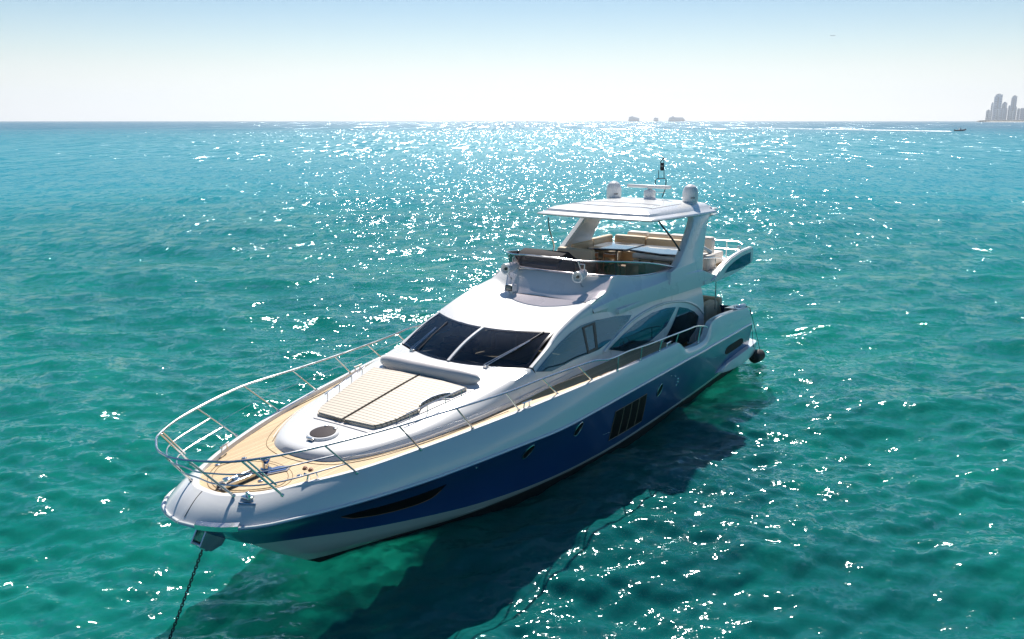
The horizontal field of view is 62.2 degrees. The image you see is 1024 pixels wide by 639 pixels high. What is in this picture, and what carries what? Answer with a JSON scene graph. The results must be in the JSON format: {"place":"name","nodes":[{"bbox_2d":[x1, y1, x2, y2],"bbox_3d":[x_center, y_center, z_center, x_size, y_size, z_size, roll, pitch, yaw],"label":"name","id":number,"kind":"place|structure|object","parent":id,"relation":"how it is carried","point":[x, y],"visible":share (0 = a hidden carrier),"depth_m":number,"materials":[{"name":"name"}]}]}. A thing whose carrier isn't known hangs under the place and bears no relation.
{"place":"outdoors","nodes":[
{"label":"outdoors","id":0,"kind":"place"},
{"bbox_2d":[0,121,1023,638],"bbox_3d":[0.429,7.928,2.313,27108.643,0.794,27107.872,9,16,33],"label":"water","id":1,"kind":"structure","parent":0,"point":[844,459],"depth_m":29.00,"materials":[{"name":"teal liquid"}]},
{"bbox_2d":[155,157,756,638],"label":"yacht","id":2,"kind":"object","parent":1,"relation":"on","point":[521,375],"visible":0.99,"depth_m":18.64,"materials":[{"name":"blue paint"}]},
{"bbox_2d":[341,485,445,518],"bbox_3d":[-2.229,3.483,15.979,2.203,0.359,0.201,-9,16,-34],"label":"bow window","id":3,"kind":"structure","parent":2,"relation":"in","point":[415,500],"depth_m":16.03,"materials":[{"name":"black"}]},
{"bbox_2d":[407,317,462,343],"bbox_3d":[-1.454,-0.039,22.605,0.210,0.725,4.673,9,16,33],"label":"windshield","id":4,"kind":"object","parent":2,"relation":"in","point":[439,322],"depth_m":21.87,"materials":[{"name":"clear glass"}]},
{"bbox_2d":[536,315,630,371],"bbox_3d":[1.855,0.468,20.440,0.210,0.725,4.673,9,16,33],"label":"side window","id":5,"kind":"structure","parent":2,"relation":"in","point":[588,338],"depth_m":20.26,"materials":[{"name":"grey glass"}]},
{"bbox_2d":[609,307,675,351],"bbox_3d":[3.576,0.282,22.830,0.116,0.729,4.271,9,16,33],"label":"arch window","id":6,"kind":"structure","parent":2,"relation":"in","point":[642,332],"depth_m":22.77,"materials":[{"name":"teal glass"}]},
{"bbox_2d":[664,307,698,343],"bbox_3d":[4.942,0.209,24.861,0.089,1.197,2.730,9,16,33],"label":"arch window","id":7,"kind":"structure","parent":2,"relation":"in","point":[686,318],"depth_m":24.98,"materials":[{"name":"black glass"}]},
{"bbox_2d":[746,306,764,362],"bbox_3d":[8.102,0.478,28.799,0.420,2.248,1.750,12,17,40],"label":"fender","id":8,"kind":"object","parent":2,"relation":"hanging from","point":[758,355],"visible":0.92,"depth_m":29.20,"materials":[{"name":"black rubber"}]},
{"bbox_2d":[628,116,638,120],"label":"cruise ship","id":9,"kind":"object","parent":1,"relation":"on","point":[631,118],"visible":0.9,"depth_m":9157.93,"materials":[{"name":"grey"}]},
{"bbox_2d":[668,116,684,120],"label":"cruise ship","id":10,"kind":"object","parent":1,"relation":"on","point":[672,118],"visible":0.91,"depth_m":9086.61,"materials":[{"name":"grey"}]},
{"bbox_2d":[772,128,951,131],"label":"wake","id":11,"kind":"object","parent":1,"relation":"on","point":[869,129],"visible":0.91,"depth_m":710.84,"materials":[{"name":"white liquid"}]},
{"bbox_2d":[0,0,1023,120],"label":"sky","id":12,"kind":"structure","parent":0,"point":[61,60],"materials":[{"name":"white"}]},
{"bbox_2d":[985,110,989,119],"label":"apartment tower","id":13,"kind":"structure","parent":0,"point":[987,117],"depth_m":5292.68,"materials":[{"name":"grey concrete"}]},
{"bbox_3d":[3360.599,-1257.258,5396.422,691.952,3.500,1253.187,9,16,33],"label":"shore","id":14,"kind":"structure","parent":0,"visible":0},
{"bbox_2d":[989,102,992,119],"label":"apartment tower","id":15,"kind":"structure","parent":14,"relation":"on","point":[991,111],"depth_m":5285.18,"materials":[{"name":"grey concrete"}]},
{"bbox_2d":[994,108,999,119],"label":"apartment tower","id":16,"kind":"structure","parent":14,"relation":"on","point":[997,112],"depth_m":5152.34,"materials":[{"name":"grey concrete"}]},
{"bbox_2d":[992,94,1002,119],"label":"apartment tower","id":17,"kind":"structure","parent":14,"relation":"on","point":[997,101],"depth_m":5266.16,"materials":[{"name":"grey concrete"}]},
{"bbox_2d":[976,120,1023,121],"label":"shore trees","id":18,"kind":"object","parent":14,"relation":"on","point":[1000,121],"visible":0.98,"depth_m":5078.74,"materials":[{"name":"grey plant"}]},
{"bbox_2d":[1000,107,1003,119],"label":"apartment tower","id":19,"kind":"structure","parent":14,"relation":"on","point":[1001,113],"depth_m":5145.81,"materials":[{"name":"grey concrete"}]},
{"bbox_2d":[1002,102,1006,119],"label":"apartment tower","id":20,"kind":"structure","parent":14,"relation":"on","point":[1004,105],"depth_m":5259.34,"materials":[{"name":"grey concrete"}]},
{"bbox_2d":[1009,110,1013,119],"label":"apartment tower","id":21,"kind":"structure","parent":14,"relation":"on","point":[1011,114],"depth_m":5142.61,"materials":[{"name":"grey concrete"}]},
{"bbox_2d":[1009,95,1016,119],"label":"apartment tower","id":22,"kind":"structure","parent":14,"relation":"on","point":[1013,103],"depth_m":5251.43,"materials":[{"name":"grey concrete"}]},
{"bbox_2d":[1016,108,1019,119],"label":"apartment tower","id":23,"kind":"structure","parent":14,"relation":"on","point":[1018,114],"depth_m":5269.23,"materials":[{"name":"grey concrete"}]},
{"bbox_2d":[1019,108,1023,119],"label":"apartment tower","id":24,"kind":"structure","parent":14,"relation":"on","point":[1021,114],"depth_m":5264.78,"materials":[{"name":"grey concrete"}]}
]}

